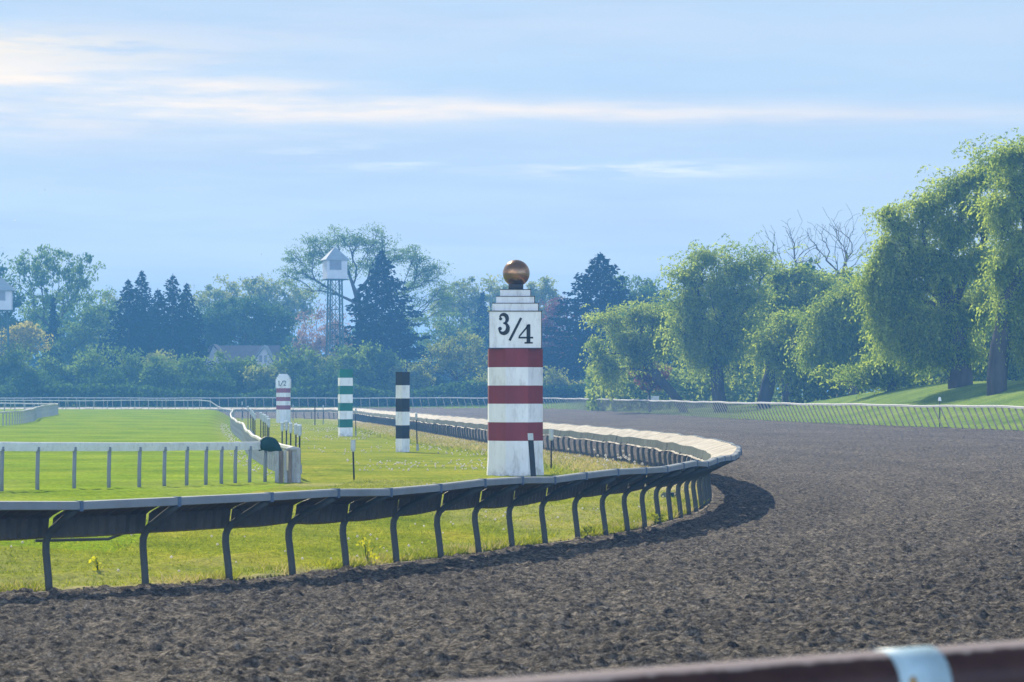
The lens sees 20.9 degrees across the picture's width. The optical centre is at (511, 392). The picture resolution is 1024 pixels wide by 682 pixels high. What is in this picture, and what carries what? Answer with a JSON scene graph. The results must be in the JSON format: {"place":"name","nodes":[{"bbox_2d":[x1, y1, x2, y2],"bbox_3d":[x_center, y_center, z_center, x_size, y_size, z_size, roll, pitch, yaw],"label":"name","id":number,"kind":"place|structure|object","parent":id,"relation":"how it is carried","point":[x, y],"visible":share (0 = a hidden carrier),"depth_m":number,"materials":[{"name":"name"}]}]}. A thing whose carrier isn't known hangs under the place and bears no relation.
{"place":"outdoors","nodes":[
{"label":"outdoors","id":0,"kind":"place"},
{"bbox_2d":[0,409,289,551],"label":"turf course","id":1,"kind":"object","parent":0,"point":[127,425],"visible":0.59,"depth_m":93.55,"materials":[{"name":"green plant"}]},
{"bbox_2d":[0,402,57,425],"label":"hairpin rail","id":2,"kind":"object","parent":1,"relation":"on","point":[34,413],"visible":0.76,"depth_m":202.07,"materials":[{"name":"white plastic"}]},
{"bbox_2d":[0,442,266,490],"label":"crossing rail","id":3,"kind":"object","parent":1,"relation":"on","point":[108,447],"visible":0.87,"depth_m":66.50,"materials":[{"name":"metal"}]},
{"bbox_2d":[259,436,281,451],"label":"cloth cover","id":4,"kind":"object","parent":3,"relation":"on","point":[269,444],"visible":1,"depth_m":72.31,"materials":[{"name":"green fabric"}]},
{"bbox_2d":[221,423,283,478],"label":"dandelion clocks","id":5,"kind":"object","parent":1,"relation":"on","point":[244,456],"visible":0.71,"depth_m":111.43,"materials":[{"name":"white plant"}]},
{"bbox_2d":[275,446,300,482],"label":"wooden gate post","id":6,"kind":"object","parent":1,"relation":"on","point":[292,464],"visible":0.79,"depth_m":72.08,"materials":[{"name":"white wood"}]},
{"bbox_2d":[204,344,281,370],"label":"gabled house","id":7,"kind":"structure","parent":0,"point":[260,352],"depth_m":358.29,"materials":[{"name":"grey"}]},
{"bbox_2d":[0,418,1017,591],"bbox_3d":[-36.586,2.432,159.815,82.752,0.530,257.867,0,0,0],"label":"infield grass","id":8,"kind":"structure","parent":0,"point":[331,465],"depth_m":47.97,"materials":[{"name":"green plant"}]},
{"bbox_2d":[89,556,100,570],"bbox_3d":[-5.350,2.252,35.728,0.183,0.299,0.169,0,0,-42],"label":"flowering weed","id":9,"kind":"object","parent":8,"relation":"on","point":[96,562],"visible":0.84,"depth_m":35.72,"materials":[{"name":"yellow plant"}]},
{"bbox_2d":[0,400,290,470],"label":"turf rail","id":10,"kind":"object","parent":8,"relation":"on","point":[240,431],"visible":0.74,"depth_m":136.36,"materials":[{"name":"white plastic"}]},
{"bbox_2d":[280,422,283,459],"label":"beacon post","id":11,"kind":"object","parent":8,"relation":"on","point":[282,426],"visible":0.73,"depth_m":97.98,"materials":[{"name":"white paint"}]},
{"bbox_2d":[276,374,290,422],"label":"furlong pole","id":12,"kind":"object","parent":8,"relation":"on","point":[283,397],"visible":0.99,"depth_m":237.45,"materials":[{"name":"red paint"}]},
{"bbox_2d":[294,423,297,446],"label":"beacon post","id":13,"kind":"object","parent":8,"relation":"on","point":[295,428],"visible":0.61,"depth_m":83.96,"materials":[{"name":"white metal"}]},
{"bbox_2d":[297,424,301,473],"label":"beacon post","id":14,"kind":"object","parent":8,"relation":"on","point":[299,429],"visible":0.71,"depth_m":80.46,"materials":[{"name":"white paint"}]},
{"bbox_2d":[10,481,674,571],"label":"dandelion clocks","id":15,"kind":"object","parent":8,"relation":"on","point":[302,558],"visible":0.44,"depth_m":42.58,"materials":[{"name":"white plant"}]},
{"bbox_2d":[338,369,352,435],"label":"furlong pole","id":16,"kind":"object","parent":8,"relation":"on","point":[345,402],"visible":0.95,"depth_m":153.66,"materials":[{"name":"green paint"}]},
{"bbox_2d":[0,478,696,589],"bbox_3d":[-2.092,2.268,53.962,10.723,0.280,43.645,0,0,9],"label":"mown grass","id":17,"kind":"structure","parent":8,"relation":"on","point":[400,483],"depth_m":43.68,"materials":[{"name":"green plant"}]},
{"bbox_2d":[351,440,355,479],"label":"beacon post","id":18,"kind":"object","parent":8,"relation":"on","point":[353,445],"visible":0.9,"depth_m":74.48,"materials":[{"name":"black paint"}]},
{"bbox_2d":[0,481,708,591],"bbox_3d":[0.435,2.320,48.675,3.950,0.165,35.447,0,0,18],"label":"rail side grass","id":19,"kind":"structure","parent":8,"relation":"on","point":[421,553],"depth_m":40.72,"materials":[{"name":"green plant"}]},
{"bbox_2d":[355,537,381,563],"bbox_3d":[-1.988,2.202,38.378,0.370,0.400,0.458,0,0,0],"label":"flowering weed","id":20,"kind":"object","parent":8,"relation":"on","point":[368,548],"visible":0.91,"depth_m":38.39,"materials":[{"name":"yellow plant"}]},
{"bbox_2d":[0,407,741,592],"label":"track rail","id":21,"kind":"object","parent":8,"relation":"on","point":[72,521],"visible":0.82,"depth_m":39.46,"materials":[{"name":"grey metal"}]},
{"bbox_2d":[396,372,409,451],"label":"furlong pole","id":22,"kind":"object","parent":8,"relation":"on","point":[402,411],"visible":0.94,"depth_m":110.26,"materials":[{"name":"black paint"}]},
{"bbox_2d":[415,413,418,450],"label":"beacon post","id":23,"kind":"object","parent":8,"relation":"on","point":[417,446],"visible":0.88,"depth_m":111.97,"materials":[{"name":"black paint"}]},
{"bbox_2d":[273,422,638,470],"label":"dandelion clocks","id":24,"kind":"object","parent":8,"relation":"on","point":[476,468],"visible":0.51,"depth_m":105.36,"materials":[{"name":"white plant"}]},
{"bbox_2d":[336,422,653,476],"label":"dry grass","id":25,"kind":"structure","parent":8,"relation":"on","point":[370,425],"depth_m":113.29,"materials":[{"name":"plant"}]},
{"bbox_2d":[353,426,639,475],"bbox_3d":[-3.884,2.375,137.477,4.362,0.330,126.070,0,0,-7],"label":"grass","id":26,"kind":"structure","parent":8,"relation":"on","point":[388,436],"depth_m":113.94,"materials":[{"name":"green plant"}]},
{"bbox_2d":[487,260,543,475],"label":"furlong pole","id":27,"kind":"object","parent":8,"relation":"on","point":[515,383],"visible":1,"depth_m":78.76,"materials":[{"name":"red paint"}]},
{"bbox_2d":[528,433,535,476],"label":"beacon post","id":28,"kind":"object","parent":8,"relation":"on","point":[531,455],"visible":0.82,"depth_m":75.97,"materials":[{"name":"metal"}]},
{"bbox_2d":[549,429,553,468],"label":"beacon post","id":29,"kind":"object","parent":8,"relation":"on","point":[551,434],"visible":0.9,"depth_m":83.98,"materials":[{"name":"metal"}]},
{"bbox_2d":[580,525,594,534],"bbox_3d":[1.233,2.295,45.701,0.314,0.217,0.453,0,0,21],"label":"flowering weed","id":30,"kind":"object","parent":8,"relation":"on","point":[586,529],"visible":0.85,"depth_m":45.66,"materials":[{"name":"yellow plant"}]},
{"bbox_2d":[567,448,643,464],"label":"dandelion clocks","id":31,"kind":"object","parent":8,"relation":"on","point":[620,457],"visible":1,"depth_m":87.88,"materials":[{"name":"white plant"}]},
{"bbox_2d":[647,512,665,524],"bbox_3d":[2.563,2.282,50.116,0.395,0.242,0.401,0,0,38],"label":"flowering weed","id":32,"kind":"object","parent":8,"relation":"on","point":[656,518],"visible":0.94,"depth_m":50.11,"materials":[{"name":"yellow plant"}]},
{"bbox_2d":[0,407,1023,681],"bbox_3d":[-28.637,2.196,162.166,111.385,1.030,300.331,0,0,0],"label":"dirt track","id":33,"kind":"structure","parent":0,"point":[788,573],"depth_m":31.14,"materials":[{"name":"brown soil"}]},
{"bbox_2d":[0,397,1023,429],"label":"rail","id":34,"kind":"object","parent":33,"relation":"on","point":[826,404],"visible":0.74,"depth_m":183.93,"materials":[{"name":"white metal"}]},
{"bbox_2d":[0,380,1023,430],"bbox_3d":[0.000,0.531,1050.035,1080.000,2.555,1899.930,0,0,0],"label":"grass bank","id":35,"kind":"structure","parent":0,"point":[975,393],"depth_m":169.28,"materials":[{"name":"green plant"}]},
{"bbox_2d":[0,277,15,399],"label":"lookout tower","id":36,"kind":"structure","parent":35,"relation":"on","point":[7,290],"depth_m":326.92,"materials":[{"name":"white"}]},
{"bbox_2d":[0,339,43,386],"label":"round shrub","id":37,"kind":"object","parent":35,"relation":"on","point":[11,365],"visible":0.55,"depth_m":325.96,"materials":[{"name":"green plant"}]},
{"bbox_2d":[0,253,44,359],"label":"broad tree","id":38,"kind":"object","parent":35,"relation":"on","point":[18,299],"visible":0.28,"depth_m":384.37,"materials":[{"name":"green plant"}]},
{"bbox_2d":[0,320,53,369],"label":"golden shrub","id":39,"kind":"object","parent":35,"relation":"on","point":[29,332],"visible":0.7,"depth_m":350.91,"materials":[{"name":"yellow plant"}]},
{"bbox_2d":[4,370,64,404],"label":"round shrub","id":40,"kind":"object","parent":35,"relation":"on","point":[33,380],"visible":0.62,"depth_m":318.91,"materials":[{"name":"green plant"}]},
{"bbox_2d":[40,295,63,369],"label":"conifer","id":41,"kind":"object","parent":35,"relation":"on","point":[54,326],"visible":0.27,"depth_m":361.81,"materials":[{"name":"green plant"}]},
{"bbox_2d":[34,354,77,394],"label":"round shrub","id":42,"kind":"object","parent":35,"relation":"on","point":[44,364],"visible":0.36,"depth_m":326.13,"materials":[{"name":"green plant"}]},
{"bbox_2d":[2,244,118,354],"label":"feathery tree","id":43,"kind":"object","parent":35,"relation":"on","point":[39,274],"visible":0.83,"depth_m":371.38,"materials":[{"name":"green plant"}]},
{"bbox_2d":[36,288,116,368],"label":"olive tree","id":44,"kind":"object","parent":35,"relation":"on","point":[71,342],"visible":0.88,"depth_m":355.42,"materials":[{"name":"green plant"}]},
{"bbox_2d":[61,340,124,399],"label":"round shrub","id":45,"kind":"object","parent":35,"relation":"on","point":[86,365],"visible":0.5,"depth_m":325.93,"materials":[{"name":"green plant"}]},
{"bbox_2d":[84,291,126,361],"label":"pale tree","id":46,"kind":"object","parent":35,"relation":"on","point":[110,298],"visible":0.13,"depth_m":404.12,"materials":[{"name":"green plant"}]},
{"bbox_2d":[98,345,149,399],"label":"round shrub","id":47,"kind":"object","parent":35,"relation":"on","point":[133,368],"visible":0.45,"depth_m":326.78,"materials":[{"name":"green plant"}]},
{"bbox_2d":[94,279,157,369],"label":"dark conifer","id":48,"kind":"object","parent":35,"relation":"on","point":[128,296],"visible":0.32,"depth_m":351.39,"materials":[{"name":"green plant"}]},
{"bbox_2d":[111,271,167,363],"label":"dark conifer","id":49,"kind":"object","parent":35,"relation":"on","point":[142,298],"visible":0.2,"depth_m":361.60,"materials":[{"name":"green plant"}]},
{"bbox_2d":[139,349,178,372],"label":"round shrub","id":50,"kind":"object","parent":35,"relation":"on","point":[154,354],"visible":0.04,"depth_m":335.10,"materials":[{"name":"green plant"}]},
{"bbox_2d":[136,354,185,399],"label":"round shrub","id":51,"kind":"object","parent":35,"relation":"on","point":[154,373],"visible":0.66,"depth_m":322.21,"materials":[{"name":"green plant"}]},
{"bbox_2d":[147,290,174,349],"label":"dark conifer","id":52,"kind":"object","parent":35,"relation":"on","point":[158,294],"visible":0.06,"depth_m":365.80,"materials":[{"name":"green plant"}]},
{"bbox_2d":[132,275,217,368],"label":"dark conifer","id":53,"kind":"object","parent":35,"relation":"on","point":[166,334],"visible":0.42,"depth_m":349.44,"materials":[{"name":"green plant"}]},
{"bbox_2d":[164,282,211,363],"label":"dark conifer","id":54,"kind":"object","parent":35,"relation":"on","point":[186,293],"visible":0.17,"depth_m":356.61,"materials":[{"name":"green plant"}]},
{"bbox_2d":[167,352,209,389],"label":"round shrub","id":55,"kind":"object","parent":35,"relation":"on","point":[185,366],"visible":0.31,"depth_m":326.32,"materials":[{"name":"green plant"}]},
{"bbox_2d":[181,370,238,399],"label":"round shrub","id":56,"kind":"object","parent":35,"relation":"on","point":[219,383],"visible":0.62,"depth_m":318.95,"materials":[{"name":"green plant"}]},
{"bbox_2d":[202,349,255,393],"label":"round shrub","id":57,"kind":"object","parent":35,"relation":"on","point":[221,366],"visible":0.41,"depth_m":326.05,"materials":[{"name":"green plant"}]},
{"bbox_2d":[188,293,300,356],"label":"dome tree","id":58,"kind":"object","parent":35,"relation":"on","point":[227,328],"visible":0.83,"depth_m":369.98,"materials":[{"name":"green plant"}]},
{"bbox_2d":[230,355,261,391],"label":"round shrub","id":59,"kind":"object","parent":35,"relation":"on","point":[254,360],"visible":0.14,"depth_m":329.81,"materials":[{"name":"green plant"}]},
{"bbox_2d":[179,273,320,330],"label":"pale treetops","id":60,"kind":"object","parent":35,"relation":"on","point":[294,302],"visible":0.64,"depth_m":438.64,"materials":[{"name":"green plant"}]},
{"bbox_2d":[238,362,292,398],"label":"round shrub","id":61,"kind":"object","parent":35,"relation":"on","point":[261,377],"visible":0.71,"depth_m":323.23,"materials":[{"name":"green plant"}]},
{"bbox_2d":[263,343,325,386],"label":"round shrub","id":62,"kind":"object","parent":35,"relation":"on","point":[290,361],"visible":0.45,"depth_m":326.10,"materials":[{"name":"green plant"}]},
{"bbox_2d":[0,379,591,406],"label":"fence","id":63,"kind":"object","parent":35,"relation":"on","point":[458,388],"visible":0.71,"depth_m":316.21,"materials":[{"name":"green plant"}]},
{"bbox_2d":[289,299,352,363],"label":"twiggy tree","id":64,"kind":"object","parent":35,"relation":"on","point":[319,344],"visible":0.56,"depth_m":364.50,"materials":[{"name":"green plant"}]},
{"bbox_2d":[293,367,357,403],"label":"round shrub","id":65,"kind":"object","parent":35,"relation":"on","point":[327,379],"visible":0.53,"depth_m":319.14,"materials":[{"name":"green plant"}]},
{"bbox_2d":[313,352,337,372],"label":"round shrub","id":66,"kind":"object","parent":35,"relation":"on","point":[327,357],"visible":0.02,"depth_m":332.05,"materials":[{"name":"green plant"}]},
{"bbox_2d":[320,247,349,364],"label":"lookout tower","id":67,"kind":"structure","parent":35,"relation":"on","point":[334,259],"depth_m":339.19,"materials":[{"name":"white metal"}]},
{"bbox_2d":[330,261,340,268],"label":"window","id":68,"kind":"structure","parent":67,"relation":"in","point":[333,264],"depth_m":338.71,"materials":[{"name":"blue glass"}]},
{"bbox_2d":[319,339,407,397],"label":"round shrub","id":69,"kind":"object","parent":35,"relation":"on","point":[366,373],"visible":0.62,"depth_m":324.42,"materials":[{"name":"green plant"}]},
{"bbox_2d":[273,221,461,345],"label":"spreading tree","id":70,"kind":"object","parent":35,"relation":"on","point":[428,271],"visible":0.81,"depth_m":367.57,"materials":[{"name":"green plant"}]},
{"bbox_2d":[319,250,451,396],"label":"blue spruce","id":71,"kind":"object","parent":35,"relation":"on","point":[389,285],"visible":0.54,"depth_m":345.11,"materials":[{"name":"green plant"}]},
{"bbox_2d":[386,361,436,398],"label":"round shrub","id":72,"kind":"object","parent":35,"relation":"on","point":[418,380],"visible":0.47,"depth_m":323.06,"materials":[{"name":"green plant"}]},
{"bbox_2d":[428,375,447,394],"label":"round shrub","id":73,"kind":"object","parent":35,"relation":"on","point":[439,381],"visible":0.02,"depth_m":331.41,"materials":[{"name":"green plant"}]},
{"bbox_2d":[411,308,488,379],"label":"broad tree","id":74,"kind":"object","parent":35,"relation":"on","point":[446,329],"visible":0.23,"depth_m":393.94,"materials":[{"name":"green plant"}]},
{"bbox_2d":[419,328,487,396],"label":"forked tree","id":75,"kind":"object","parent":35,"relation":"on","point":[447,363],"visible":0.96,"depth_m":327.75,"materials":[{"name":"green plant"}]},
{"bbox_2d":[438,371,482,396],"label":"bush","id":76,"kind":"object","parent":35,"relation":"on","point":[468,378],"visible":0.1,"depth_m":329.19,"materials":[{"name":"green plant"}]},
{"bbox_2d":[424,274,507,376],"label":"pale tree","id":77,"kind":"object","parent":35,"relation":"on","point":[462,304],"visible":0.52,"depth_m":423.92,"materials":[{"name":"green plant"}]},
{"bbox_2d":[460,290,488,380],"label":"dark conifer","id":78,"kind":"object","parent":35,"relation":"on","point":[482,307],"visible":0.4,"depth_m":394.74,"materials":[{"name":"green plant"}]},
{"bbox_2d":[467,362,487,399],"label":"pale bush","id":79,"kind":"object","parent":35,"relation":"on","point":[484,379],"visible":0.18,"depth_m":318.55,"materials":[{"name":"green plant"}]},
{"bbox_2d":[3,247,992,406],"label":"distant wood","id":80,"kind":"object","parent":35,"relation":"on","point":[416,344],"visible":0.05,"depth_m":455.58,"materials":[{"name":"green plant"}]},
{"bbox_2d":[525,275,562,319],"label":"upright tree","id":81,"kind":"object","parent":35,"relation":"on","point":[545,288],"visible":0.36,"depth_m":409.40,"materials":[{"name":"green plant"}]},
{"bbox_2d":[543,365,579,396],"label":"pale bush","id":82,"kind":"object","parent":35,"relation":"on","point":[553,380],"visible":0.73,"depth_m":318.46,"materials":[{"name":"green plant"}]},
{"bbox_2d":[539,296,587,377],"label":"reddish tree","id":83,"kind":"object","parent":35,"relation":"on","point":[545,321],"visible":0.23,"depth_m":359.07,"materials":[{"name":"green plant"}]},
{"bbox_2d":[563,374,600,389],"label":"bush","id":84,"kind":"object","parent":35,"relation":"on","point":[578,379],"visible":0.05,"depth_m":329.00,"materials":[{"name":"green plant"}]},
{"bbox_2d":[542,252,660,397],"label":"blue spruce","id":85,"kind":"object","parent":35,"relation":"on","point":[602,276],"visible":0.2,"depth_m":333.75,"materials":[{"name":"green plant"}]},
{"bbox_2d":[575,295,687,411],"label":"weeping willow","id":86,"kind":"object","parent":35,"relation":"on","point":[640,349],"visible":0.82,"depth_m":237.56,"materials":[{"name":"green plant"}]},
{"bbox_2d":[598,271,667,338],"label":"broad tree","id":87,"kind":"object","parent":35,"relation":"on","point":[648,281],"visible":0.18,"depth_m":349.17,"materials":[{"name":"green plant"}]},
{"bbox_2d":[596,284,692,368],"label":"broad tree","id":88,"kind":"object","parent":35,"relation":"on","point":[654,290],"visible":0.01,"depth_m":339.97,"materials":[{"name":"green plant"}]},
{"bbox_2d":[627,361,672,411],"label":"reddish tree","id":89,"kind":"object","parent":35,"relation":"on","point":[647,377],"visible":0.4,"depth_m":243.84,"materials":[{"name":"green plant"}]},
{"bbox_2d":[674,309,765,408],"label":"shaded tree","id":90,"kind":"object","parent":35,"relation":"on","point":[748,371],"visible":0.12,"depth_m":249.50,"materials":[{"name":"green plant"}]},
{"bbox_2d":[646,230,807,411],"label":"weeping willow","id":91,"kind":"object","parent":35,"relation":"on","point":[701,326],"visible":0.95,"depth_m":225.35,"materials":[{"name":"green plant"}]},
{"bbox_2d":[738,289,807,401],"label":"shaded tree","id":92,"kind":"object","parent":35,"relation":"on","point":[780,384],"depth_m":251.81,"materials":[{"name":"green plant"}]},
{"bbox_2d":[743,212,822,402],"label":"dead tree","id":93,"kind":"object","parent":35,"relation":"on","point":[794,248],"visible":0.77,"depth_m":240.53,"materials":[{"name":"brown plant"}]},
{"bbox_2d":[738,293,831,406],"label":"weeping willow","id":94,"kind":"object","parent":35,"relation":"on","point":[771,342],"visible":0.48,"depth_m":215.44,"materials":[{"name":"green plant"}]},
{"bbox_2d":[730,255,862,408],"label":"weeping willow","id":95,"kind":"object","parent":35,"relation":"on","point":[801,294],"visible":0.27,"depth_m":229.39,"materials":[{"name":"green plant"}]},
{"bbox_2d":[584,350,1023,411],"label":"undergrowth","id":96,"kind":"object","parent":35,"relation":"on","point":[739,395],"visible":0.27,"depth_m":262.56,"materials":[{"name":"green plant"}]},
{"bbox_2d":[795,204,869,396],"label":"dead tree","id":97,"kind":"object","parent":35,"relation":"on","point":[845,257],"visible":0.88,"depth_m":235.91,"materials":[{"name":"brown plant"}]},
{"bbox_2d":[778,253,897,394],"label":"weeping willow","id":98,"kind":"object","parent":35,"relation":"on","point":[835,340],"visible":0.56,"depth_m":205.21,"materials":[{"name":"green plant"}]},
{"bbox_2d":[807,301,936,398],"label":"weeping willow","id":99,"kind":"object","parent":35,"relation":"on","point":[890,379],"visible":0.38,"depth_m":185.48,"materials":[{"name":"green plant"}]},
{"bbox_2d":[843,127,1021,388],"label":"weeping willow","id":100,"kind":"object","parent":35,"relation":"on","point":[929,331],"visible":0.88,"depth_m":171.35,"materials":[{"name":"green plant"}]},
{"bbox_2d":[928,286,988,384],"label":"shaded tree","id":101,"kind":"object","parent":35,"relation":"on","point":[976,376],"visible":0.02,"depth_m":204.73,"materials":[{"name":"green plant"}]},
{"bbox_2d":[953,133,1023,395],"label":"weeping willow","id":102,"kind":"object","parent":35,"relation":"on","point":[1005,270],"visible":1,"depth_m":159.49,"materials":[{"name":"green plant"}]},
{"bbox_2d":[968,283,1023,380],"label":"shaded tree","id":103,"kind":"object","parent":35,"relation":"on","point":[1012,375],"visible":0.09,"depth_m":199.22,"materials":[{"name":"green plant"}]},
{"bbox_2d":[0,0,1023,391],"label":"sky","id":104,"kind":"structure","parent":0,"point":[193,142],"materials":[{"name":"blue"}]},
{"label":"apron","id":105,"kind":"structure","parent":0,"visible":0},
{"bbox_2d":[453,640,1023,681],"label":"pipe handrail","id":106,"kind":"object","parent":105,"relation":"on","point":[1001,661],"visible":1,"depth_m":3.84,"materials":[{"name":"metal"}]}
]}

